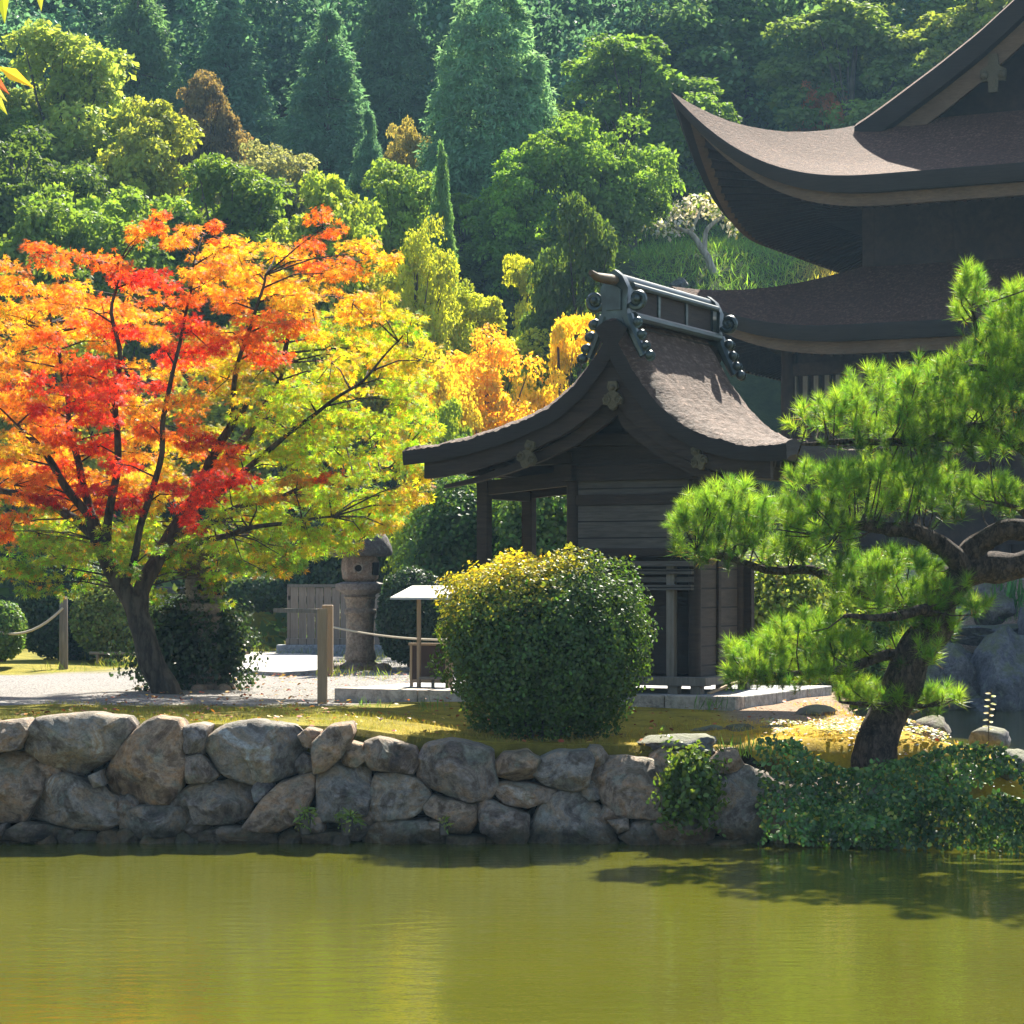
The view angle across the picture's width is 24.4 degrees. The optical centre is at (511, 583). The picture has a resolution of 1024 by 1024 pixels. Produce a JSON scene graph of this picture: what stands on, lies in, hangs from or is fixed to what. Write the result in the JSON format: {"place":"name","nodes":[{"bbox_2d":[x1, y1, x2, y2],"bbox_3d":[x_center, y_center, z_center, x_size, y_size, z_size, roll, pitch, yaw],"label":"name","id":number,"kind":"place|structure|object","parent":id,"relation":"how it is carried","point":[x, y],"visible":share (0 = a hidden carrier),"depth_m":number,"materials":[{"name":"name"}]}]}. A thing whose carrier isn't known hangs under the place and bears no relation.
{"place":"outdoors","nodes":[
{"label":"outdoors","id":0,"kind":"place"},
{"bbox_2d":[0,0,42,113],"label":"overhanging branch","id":1,"kind":"object","parent":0,"point":[13,74],"visible":1,"depth_m":7.00,"materials":[{"name":"yellow plant"}]},
{"bbox_2d":[237,651,316,676],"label":"stone path","id":2,"kind":"structure","parent":0,"point":[291,664],"depth_m":39.06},
{"bbox_2d":[0,0,883,608],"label":"hillside","id":3,"kind":"structure","parent":0,"point":[760,396],"depth_m":73.22,"materials":[{"name":"plant"}]},
{"bbox_2d":[0,103,53,193],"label":"broadleaf tree","id":4,"kind":"object","parent":3,"relation":"on","point":[7,128],"visible":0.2,"depth_m":71.17,"materials":[{"name":"green plant"}]},
{"bbox_2d":[0,124,110,336],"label":"broadleaf tree","id":5,"kind":"object","parent":3,"relation":"on","point":[16,190],"visible":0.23,"depth_m":65.02,"materials":[{"name":"green plant"}]},
{"bbox_2d":[0,0,112,91],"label":"conifer tree","id":6,"kind":"object","parent":3,"relation":"on","point":[47,8],"visible":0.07,"depth_m":104.89,"materials":[{"name":"green plant"}]},
{"bbox_2d":[0,332,135,557],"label":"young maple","id":7,"kind":"object","parent":3,"relation":"on","point":[92,463],"visible":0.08,"depth_m":53.92,"materials":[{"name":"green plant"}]},
{"bbox_2d":[0,198,138,430],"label":"broadleaf tree","id":8,"kind":"object","parent":3,"relation":"on","point":[37,224],"visible":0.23,"depth_m":57.72,"materials":[{"name":"green plant"}]},
{"bbox_2d":[0,17,162,197],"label":"broadleaf tree","id":9,"kind":"object","parent":3,"relation":"on","point":[78,80],"visible":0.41,"depth_m":73.05,"materials":[{"name":"green plant"}]},
{"bbox_2d":[0,182,199,461],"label":"broadleaf tree","id":10,"kind":"object","parent":3,"relation":"on","point":[104,224],"visible":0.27,"depth_m":59.90,"materials":[{"name":"green plant"}]},
{"bbox_2d":[77,0,190,208],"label":"conifer tree","id":11,"kind":"object","parent":3,"relation":"on","point":[143,42],"visible":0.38,"depth_m":89.41,"materials":[{"name":"green plant"}]},
{"bbox_2d":[68,94,204,350],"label":"broadleaf tree","id":12,"kind":"object","parent":3,"relation":"on","point":[136,159],"visible":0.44,"depth_m":68.83,"materials":[{"name":"green plant"}]},
{"bbox_2d":[145,0,209,85],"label":"conifer tree","id":13,"kind":"object","parent":3,"relation":"on","point":[172,4],"visible":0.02,"depth_m":110.09,"materials":[{"name":"green plant"}]},
{"bbox_2d":[163,69,253,248],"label":"broadleaf tree","id":14,"kind":"object","parent":3,"relation":"on","point":[220,125],"visible":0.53,"depth_m":81.76,"materials":[{"name":"brown plant"}]},
{"bbox_2d":[138,152,296,373],"bbox_3d":[-7.846,-7.757,63.959,6.073,7.575,4.040,0,0,30],"label":"broadleaf tree","id":15,"kind":"object","parent":3,"relation":"on","point":[254,205],"visible":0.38,"depth_m":63.39,"materials":[{"name":"green plant"}]},
{"bbox_2d":[175,0,288,163],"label":"conifer tree","id":16,"kind":"object","parent":3,"relation":"on","point":[242,76],"visible":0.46,"depth_m":91.26,"materials":[{"name":"green plant"}]},
{"bbox_2d":[124,311,349,537],"bbox_3d":[-6.404,-3.458,56.093,4.199,5.825,5.711,0,0,-73],"label":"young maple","id":17,"kind":"object","parent":3,"relation":"on","point":[214,416],"visible":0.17,"depth_m":55.24,"materials":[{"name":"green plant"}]},
{"bbox_2d":[209,138,323,241],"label":"broadleaf tree","id":18,"kind":"object","parent":3,"relation":"on","point":[274,166],"visible":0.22,"depth_m":75.72,"materials":[{"name":"green plant"}]},
{"bbox_2d":[241,0,342,116],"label":"conifer tree","id":19,"kind":"object","parent":3,"relation":"on","point":[280,44],"visible":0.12,"depth_m":102.12,"materials":[{"name":"green plant"}]},
{"bbox_2d":[239,168,389,466],"bbox_3d":[-5.040,-6.594,60.791,3.592,8.103,4.272,0,0,-23],"label":"broadleaf tree","id":20,"kind":"object","parent":3,"relation":"on","point":[330,190],"visible":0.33,"depth_m":60.04,"materials":[{"name":"green plant"}]},
{"bbox_2d":[271,3,384,195],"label":"conifer tree","id":21,"kind":"object","parent":3,"relation":"on","point":[334,140],"visible":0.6,"depth_m":85.26,"materials":[{"name":"green plant"}]},
{"bbox_2d":[344,105,382,241],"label":"conifer tree","id":22,"kind":"object","parent":3,"relation":"on","point":[368,151],"visible":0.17,"depth_m":75.75,"materials":[{"name":"green plant"}]},
{"bbox_2d":[0,147,742,648],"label":"undergrowth","id":23,"kind":"object","parent":3,"relation":"on","point":[4,591],"visible":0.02,"depth_m":58.91,"materials":[{"name":"green plant"}]},
{"bbox_2d":[333,0,439,167],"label":"conifer tree","id":24,"kind":"object","parent":3,"relation":"on","point":[398,30],"visible":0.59,"depth_m":93.09,"materials":[{"name":"green plant"}]},
{"bbox_2d":[334,270,438,480],"bbox_3d":[-3.284,-5.042,60.013,2.475,5.729,3.365,0,0,-38],"label":"young maple","id":25,"kind":"object","parent":3,"relation":"on","point":[376,405],"visible":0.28,"depth_m":59.40,"materials":[{"name":"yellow plant"}]},
{"bbox_2d":[347,157,437,316],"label":"broadleaf tree","id":26,"kind":"object","parent":3,"relation":"on","point":[402,194],"visible":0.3,"depth_m":65.29,"materials":[{"name":"green plant"}]},
{"bbox_2d":[381,115,429,171],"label":"broadleaf tree","id":27,"kind":"object","parent":3,"relation":"on","point":[402,147],"visible":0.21,"depth_m":79.58,"materials":[{"name":"orange plant"}]},
{"bbox_2d":[361,213,468,434],"bbox_3d":[-2.430,-5.724,60.067,3.182,7.382,2.340,0,0,-52],"label":"young maple","id":28,"kind":"object","parent":3,"relation":"on","point":[427,268],"visible":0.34,"depth_m":59.92,"materials":[{"name":"yellow plant"}]},
{"bbox_2d":[421,139,458,356],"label":"conifer tree","id":29,"kind":"object","parent":3,"relation":"on","point":[440,205],"visible":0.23,"depth_m":62.88,"materials":[{"name":"green plant"}]},
{"bbox_2d":[445,278,484,358],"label":"young maple","id":30,"kind":"object","parent":3,"relation":"on","point":[466,290],"visible":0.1,"depth_m":61.79,"materials":[{"name":"yellow plant"}]},
{"bbox_2d":[423,192,511,288],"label":"broadleaf tree","id":31,"kind":"object","parent":3,"relation":"on","point":[469,267],"visible":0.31,"depth_m":73.57,"materials":[{"name":"green plant"}]},
{"bbox_2d":[0,0,963,185],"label":"forest","id":32,"kind":"object","parent":3,"relation":"on","point":[187,33],"visible":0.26,"depth_m":94.98,"materials":[{"name":"green plant"}]},
{"bbox_2d":[424,323,550,477],"bbox_3d":[-0.634,-2.854,53.988,3.037,6.358,4.130,0,0,-35],"label":"young maple","id":33,"kind":"object","parent":3,"relation":"on","point":[481,372],"visible":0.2,"depth_m":53.52,"materials":[{"name":"yellow plant"}]},
{"bbox_2d":[413,0,567,260],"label":"cypress tree","id":34,"kind":"object","parent":3,"relation":"on","point":[516,111],"visible":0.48,"depth_m":76.76,"materials":[{"name":"green plant"}]},
{"bbox_2d":[451,292,554,421],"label":"young maple","id":35,"kind":"object","parent":3,"relation":"on","point":[490,311],"visible":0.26,"depth_m":61.18,"materials":[{"name":"yellow plant"}]},
{"bbox_2d":[458,147,560,309],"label":"broadleaf tree","id":36,"kind":"object","parent":3,"relation":"on","point":[509,205],"visible":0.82,"depth_m":72.01,"materials":[{"name":"green plant"}]},
{"bbox_2d":[501,253,535,338],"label":"young maple","id":37,"kind":"object","parent":3,"relation":"on","point":[521,273],"visible":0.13,"depth_m":65.70,"materials":[{"name":"yellow plant"}]},
{"bbox_2d":[508,313,595,419],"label":"young maple","id":38,"kind":"object","parent":3,"relation":"on","point":[562,346],"visible":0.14,"depth_m":56.14,"materials":[{"name":"yellow plant"}]},
{"bbox_2d":[489,217,629,316],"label":"broadleaf tree","id":39,"kind":"object","parent":3,"relation":"on","point":[532,251],"visible":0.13,"depth_m":71.50,"materials":[{"name":"green plant"}]},
{"bbox_2d":[517,191,618,391],"bbox_3d":[1.695,-5.403,61.962,3.473,9.633,2.311,0,0,21],"label":"broadleaf tree","id":40,"kind":"object","parent":3,"relation":"on","point":[590,239],"visible":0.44,"depth_m":61.70,"materials":[{"name":"green plant"}]},
{"bbox_2d":[538,0,608,116],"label":"cypress tree","id":41,"kind":"object","parent":3,"relation":"on","point":[577,12],"visible":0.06,"depth_m":97.27,"materials":[{"name":"green plant"}]},
{"bbox_2d":[518,108,685,263],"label":"broadleaf tree","id":42,"kind":"object","parent":3,"relation":"on","point":[593,172],"visible":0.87,"depth_m":72.79,"materials":[{"name":"green plant"}]},
{"bbox_2d":[593,0,671,102],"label":"conifer tree","id":43,"kind":"object","parent":3,"relation":"on","point":[598,14],"visible":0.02,"depth_m":106.77,"materials":[{"name":"green plant"}]},
{"bbox_2d":[555,32,743,250],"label":"broadleaf tree","id":44,"kind":"object","parent":3,"relation":"on","point":[617,74],"visible":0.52,"depth_m":84.24,"materials":[{"name":"green plant"}]},
{"bbox_2d":[637,191,743,274],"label":"flowering tree","id":45,"kind":"object","parent":3,"relation":"on","point":[661,225],"visible":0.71,"depth_m":77.96,"materials":[{"name":"white plant"}]},
{"bbox_2d":[624,0,778,118],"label":"broadleaf tree","id":46,"kind":"object","parent":3,"relation":"on","point":[722,13],"visible":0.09,"depth_m":95.19,"materials":[{"name":"green plant"}]},
{"bbox_2d":[627,218,837,289],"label":"lawn grass","id":47,"kind":"structure","parent":3,"relation":"on","point":[673,248],"depth_m":78.99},
{"bbox_2d":[653,0,822,129],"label":"broadleaf tree","id":48,"kind":"object","parent":3,"relation":"on","point":[742,51],"visible":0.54,"depth_m":93.83,"materials":[{"name":"green plant"}]},
{"bbox_2d":[792,72,847,131],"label":"broadleaf tree","id":49,"kind":"object","parent":3,"relation":"on","point":[831,96],"visible":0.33,"depth_m":90.32,"materials":[{"name":"green plant"}]},
{"bbox_2d":[753,0,969,131],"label":"broadleaf tree","id":50,"kind":"object","parent":3,"relation":"on","point":[844,28],"visible":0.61,"depth_m":89.58,"materials":[{"name":"green plant"}]},
{"bbox_2d":[867,0,967,57],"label":"broadleaf tree","id":51,"kind":"object","parent":3,"relation":"on","point":[934,5],"visible":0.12,"depth_m":93.79,"materials":[{"name":"green plant"}]},
{"bbox_2d":[889,0,1012,78],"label":"broadleaf tree","id":52,"kind":"object","parent":3,"relation":"on","point":[972,17],"visible":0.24,"depth_m":88.05,"materials":[{"name":"green plant"}]},
{"bbox_2d":[0,707,1023,1023],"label":"pond water","id":53,"kind":"structure","parent":0,"point":[372,933],"depth_m":16.24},
{"bbox_2d":[929,642,979,709],"bbox_3d":[8.427,1.814,45.593,1.335,1.360,1.672,0,0,-28],"label":"boulder","id":54,"kind":"object","parent":53,"relation":"in","point":[957,667],"visible":0.55,"depth_m":44.84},
{"bbox_2d":[963,693,995,710],"bbox_3d":[9.046,2.315,44.992,1.129,0.516,0.777,0,0,-25],"label":"boulder","id":55,"kind":"object","parent":53,"relation":"in","point":[978,703],"visible":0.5,"depth_m":44.65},
{"bbox_2d":[970,625,1023,710],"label":"boulder","id":56,"kind":"object","parent":53,"relation":"in","point":[997,660],"visible":0.84,"depth_m":44.58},
{"bbox_2d":[945,624,1017,645],"bbox_3d":[9.211,1.005,46.250,2.080,0.438,1.700,0,0,0],"label":"boulder","id":57,"kind":"object","parent":56,"relation":"on","point":[973,635],"visible":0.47,"depth_m":45.68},
{"bbox_2d":[969,581,1016,624],"bbox_3d":[9.518,0.387,46.873,0.847,1.136,1.507,0,0,0],"label":"boulder","id":58,"kind":"object","parent":57,"relation":"on","point":[1004,609],"visible":0.56,"depth_m":46.38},
{"bbox_2d":[970,583,1023,621],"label":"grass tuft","id":59,"kind":"object","parent":58,"relation":"on","point":[1011,591],"visible":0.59,"depth_m":46.46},
{"bbox_2d":[1017,607,1023,634],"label":"boulder","id":60,"kind":"object","parent":53,"relation":"in","point":[1020,622],"visible":0.47,"depth_m":45.44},
{"bbox_2d":[0,580,1023,840],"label":"ground","id":61,"kind":"structure","parent":0,"point":[30,680],"depth_m":25.72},
{"bbox_2d":[0,599,27,661],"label":"clipped bush","id":62,"kind":"object","parent":61,"relation":"on","point":[13,618],"visible":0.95,"depth_m":38.19,"materials":[{"name":"green plant"}]},
{"bbox_2d":[0,596,67,669],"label":"rope fence","id":63,"kind":"object","parent":61,"relation":"on","point":[62,611],"visible":0.84,"depth_m":38.54,"materials":[{"name":"brown wood"}]},
{"bbox_2d":[12,553,110,659],"bbox_3d":[-7.933,0.418,42.492,1.982,2.038,2.254,0,0,0],"label":"clipped bush","id":64,"kind":"object","parent":61,"relation":"on","point":[43,640],"visible":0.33,"depth_m":41.73,"materials":[{"name":"green plant"}]},
{"bbox_2d":[68,577,158,659],"bbox_3d":[-6.963,0.616,41.598,1.630,1.463,1.820,0,0,0],"label":"clipped bush","id":65,"kind":"object","parent":61,"relation":"on","point":[96,624],"visible":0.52,"depth_m":40.92,"materials":[{"name":"green plant"}]},
{"bbox_2d":[99,576,271,690],"bbox_3d":[-4.172,0.823,30.448,2.206,1.918,1.432,0,0,0],"label":"shrub","id":66,"kind":"object","parent":61,"relation":"on","point":[176,638],"visible":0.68,"depth_m":30.12,"materials":[{"name":"green plant"}]},
{"bbox_2d":[173,524,235,690],"bbox_3d":[-3.938,0.300,30.300,0.831,2.252,0.843,0,0,-9],"label":"stone lantern","id":67,"kind":"object","parent":61,"relation":"on","point":[189,587],"visible":0.48,"depth_m":30.07,"materials":[{"name":"black"}]},
{"bbox_2d":[0,204,449,694],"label":"maple tree","id":68,"kind":"object","parent":61,"relation":"on","point":[121,554],"visible":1,"depth_m":28.71,"materials":[{"name":"orange plant"}]},
{"bbox_2d":[33,647,453,680],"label":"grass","id":69,"kind":"structure","parent":61,"relation":"on","point":[336,668],"depth_m":37.47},
{"bbox_2d":[225,573,299,614],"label":"clipped bush","id":70,"kind":"object","parent":61,"relation":"on","point":[261,593],"visible":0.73,"depth_m":48.33,"materials":[{"name":"green plant"}]},
{"bbox_2d":[273,605,332,703],"bbox_3d":[-2.487,0.893,31.212,0.701,1.200,7.735,0,0,0],"label":"path rail","id":71,"kind":"object","parent":61,"relation":"on","point":[324,638],"visible":0.77,"depth_m":27.35,"materials":[{"name":"beige wood"}]},
{"bbox_2d":[276,584,386,654],"bbox_3d":[-3.064,0.776,45.500,2.889,1.510,0.320,0,0,0],"label":"plank fence","id":72,"kind":"object","parent":61,"relation":"on","point":[314,597],"visible":0.37,"depth_m":45.48,"materials":[{"name":"grey wood"}]},
{"bbox_2d":[287,484,398,607],"bbox_3d":[-3.292,-0.728,50.025,2.876,2.795,2.894,0,0,0],"label":"leafy shrub","id":73,"kind":"object","parent":61,"relation":"on","point":[326,571],"visible":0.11,"depth_m":49.03,"materials":[{"name":"green plant"}]},
{"bbox_2d":[329,507,392,670],"bbox_3d":[-2.405,0.060,37.600,1.031,2.795,1.046,0,0,-9],"label":"stone lantern","id":74,"kind":"object","parent":61,"relation":"on","point":[360,588],"visible":0.69,"depth_m":37.37,"materials":[{"name":"grey"}]},
{"bbox_2d":[333,626,442,640],"bbox_3d":[-1.840,1.057,35.000,0.057,0.840,4.525,0,0,-26],"label":"guide rope","id":75,"kind":"object","parent":61,"relation":"on","point":[412,638],"visible":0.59,"depth_m":35.01,"materials":[{"name":"beige"}]},
{"bbox_2d":[374,565,444,667],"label":"clipped bush","id":76,"kind":"object","parent":61,"relation":"on","point":[396,617],"visible":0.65,"depth_m":36.44,"materials":[{"name":"green plant"}]},
{"bbox_2d":[381,395,475,582],"bbox_3d":[-1.519,-0.932,47.228,2.382,5.573,2.244,0,0,9],"label":"young maple","id":77,"kind":"object","parent":61,"relation":"on","point":[446,415],"visible":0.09,"depth_m":46.72,"materials":[{"name":"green plant"}]},
{"bbox_2d":[381,337,483,496],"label":"young maple","id":78,"kind":"object","parent":61,"relation":"on","point":[442,379],"visible":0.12,"depth_m":51.75,"materials":[{"name":"yellow plant"}]},
{"bbox_2d":[0,711,899,845],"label":"stone wall","id":79,"kind":"structure","parent":61,"relation":"on","point":[152,769],"depth_m":21.87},
{"bbox_2d":[293,805,318,833],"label":"fern","id":80,"kind":"object","parent":79,"relation":"attached to","point":[305,821],"visible":1,"depth_m":21.51,"materials":[{"name":"green plant"}]},
{"bbox_2d":[333,807,366,834],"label":"fern","id":81,"kind":"object","parent":79,"relation":"attached to","point":[346,823],"visible":1,"depth_m":21.52,"materials":[{"name":"green plant"}]},
{"bbox_2d":[438,814,454,834],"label":"fern","id":82,"kind":"object","parent":79,"relation":"attached to","point":[443,827],"visible":1,"depth_m":21.52,"materials":[{"name":"green plant"}]},
{"bbox_2d":[645,725,732,841],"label":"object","id":83,"kind":"object","parent":79,"relation":"attached to","point":[690,784],"visible":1,"depth_m":21.49,"materials":[{"name":"green plant"}]},
{"bbox_2d":[713,729,763,756],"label":"grass tuft","id":84,"kind":"object","parent":79,"relation":"on","point":[745,746],"visible":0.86,"depth_m":22.19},
{"bbox_2d":[393,474,508,667],"bbox_3d":[-0.744,-0.215,39.594,2.420,3.676,3.311,0,0,0],"label":"leafy shrub","id":85,"kind":"object","parent":61,"relation":"on","point":[444,538],"visible":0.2,"depth_m":38.63,"materials":[{"name":"green plant"}]},
{"bbox_2d":[0,699,958,774],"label":"moss grass","id":86,"kind":"structure","parent":61,"relation":"on","point":[136,714],"depth_m":23.80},
{"bbox_2d":[16,670,957,742],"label":"fallen leaves","id":87,"kind":"object","parent":61,"relation":"on","point":[382,718],"visible":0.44,"depth_m":25.21,"materials":[{"name":"yellow plant"}]},
{"bbox_2d":[492,495,566,585],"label":"leafy shrub","id":88,"kind":"object","parent":61,"relation":"on","point":[551,523],"visible":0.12,"depth_m":37.22,"materials":[{"name":"green plant"}]},
{"bbox_2d":[425,541,662,741],"bbox_3d":[0.297,0.638,23.123,2.311,2.081,1.939,0,0,0],"label":"clipped bush","id":89,"kind":"object","parent":61,"relation":"on","point":[558,655],"visible":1,"depth_m":22.65,"materials":[{"name":"green plant"}]},
{"bbox_2d":[335,679,831,710],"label":"stone plinth","id":90,"kind":"structure","parent":61,"relation":"on","point":[658,697],"depth_m":27.51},
{"bbox_2d":[390,586,470,687],"bbox_3d":[-0.979,0.642,28.407,0.820,1.225,0.550,0,0,26],"label":"notice stand","id":91,"kind":"object","parent":90,"relation":"on","point":[420,658],"visible":0.72,"depth_m":28.57,"materials":[{"name":"beige wood"}]},
{"bbox_2d":[402,269,873,694],"bbox_3d":[1.398,-1.130,27.757,4.753,4.780,3.618,0,0,27],"label":"shrine","id":92,"kind":"object","parent":90,"relation":"on","point":[634,428],"visible":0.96,"depth_m":27.12,"materials":[{"name":"brown wood"}]},
{"bbox_2d":[583,557,687,673],"bbox_3d":[1.444,0.370,27.305,1.400,1.340,0.040,0,0,27],"label":"door","id":93,"kind":"structure","parent":92,"relation":"in","point":[658,651],"depth_m":27.15,"materials":[{"name":"brown wood"}]},
{"bbox_2d":[637,733,716,753],"bbox_3d":[1.571,1.531,22.527,0.778,0.232,1.006,0,0,0],"label":"boulder","id":94,"kind":"object","parent":61,"relation":"on","point":[686,739],"visible":0.7,"depth_m":22.20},
{"bbox_2d":[724,724,755,731],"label":"kerb stone","id":95,"kind":"object","parent":61,"relation":"on","point":[736,727],"visible":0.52,"depth_m":23.73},
{"bbox_2d":[737,526,876,688],"bbox_3d":[3.642,0.534,31.593,2.406,2.689,2.704,0,0,0],"label":"leafy shrub","id":96,"kind":"object","parent":61,"relation":"on","point":[771,593],"visible":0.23,"depth_m":30.95,"materials":[{"name":"green plant"}]},
{"bbox_2d":[795,704,835,715],"bbox_3d":[3.244,1.397,25.283,0.459,0.201,0.627,0,0,0],"label":"stone","id":97,"kind":"object","parent":61,"relation":"on","point":[814,709],"visible":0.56,"depth_m":25.14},
{"bbox_2d":[662,255,1023,779],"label":"pine tree","id":98,"kind":"object","parent":61,"relation":"on","point":[906,685],"visible":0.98,"depth_m":22.44,"materials":[{"name":"green plant"}]},
{"bbox_2d":[671,0,1023,579],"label":"temple hall","id":99,"kind":"structure","parent":61,"relation":"on","point":[889,212],"depth_m":53.07,"materials":[{"name":"brown wood"}]},
{"bbox_2d":[791,541,927,716],"bbox_3d":[4.810,0.683,33.005,2.304,2.557,1.991,0,0,0],"label":"leafy shrub","id":100,"kind":"object","parent":61,"relation":"on","point":[874,666],"visible":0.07,"depth_m":32.50,"materials":[{"name":"green plant"}]},
{"bbox_2d":[752,733,1023,854],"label":"ivy","id":101,"kind":"object","parent":61,"relation":"on","point":[871,820],"visible":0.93,"depth_m":21.39,"materials":[{"name":"green plant"}]},
{"bbox_2d":[762,716,1014,786],"bbox_3d":[3.773,1.609,22.904,2.624,0.602,1.680,0,0,0],"label":"bank blossom","id":102,"kind":"object","parent":61,"relation":"on","point":[834,724],"visible":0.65,"depth_m":22.98,"materials":[{"name":"yellow plant"}]},
{"bbox_2d":[911,715,950,738],"bbox_3d":[4.377,1.493,24.601,0.364,0.256,0.653,0,0,-15],"label":"stone","id":103,"kind":"object","parent":61,"relation":"on","point":[935,723],"visible":0.73,"depth_m":24.43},
{"bbox_2d":[969,726,1010,749],"bbox_3d":[4.753,1.545,23.575,0.412,0.258,0.545,0,0,17],"label":"stone","id":104,"kind":"object","parent":61,"relation":"on","point":[997,736],"visible":0.66,"depth_m":23.39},
{"bbox_2d":[990,749,1023,780],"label":"stone","id":105,"kind":"object","parent":61,"relation":"on","point":[1018,752],"visible":0.34,"depth_m":22.01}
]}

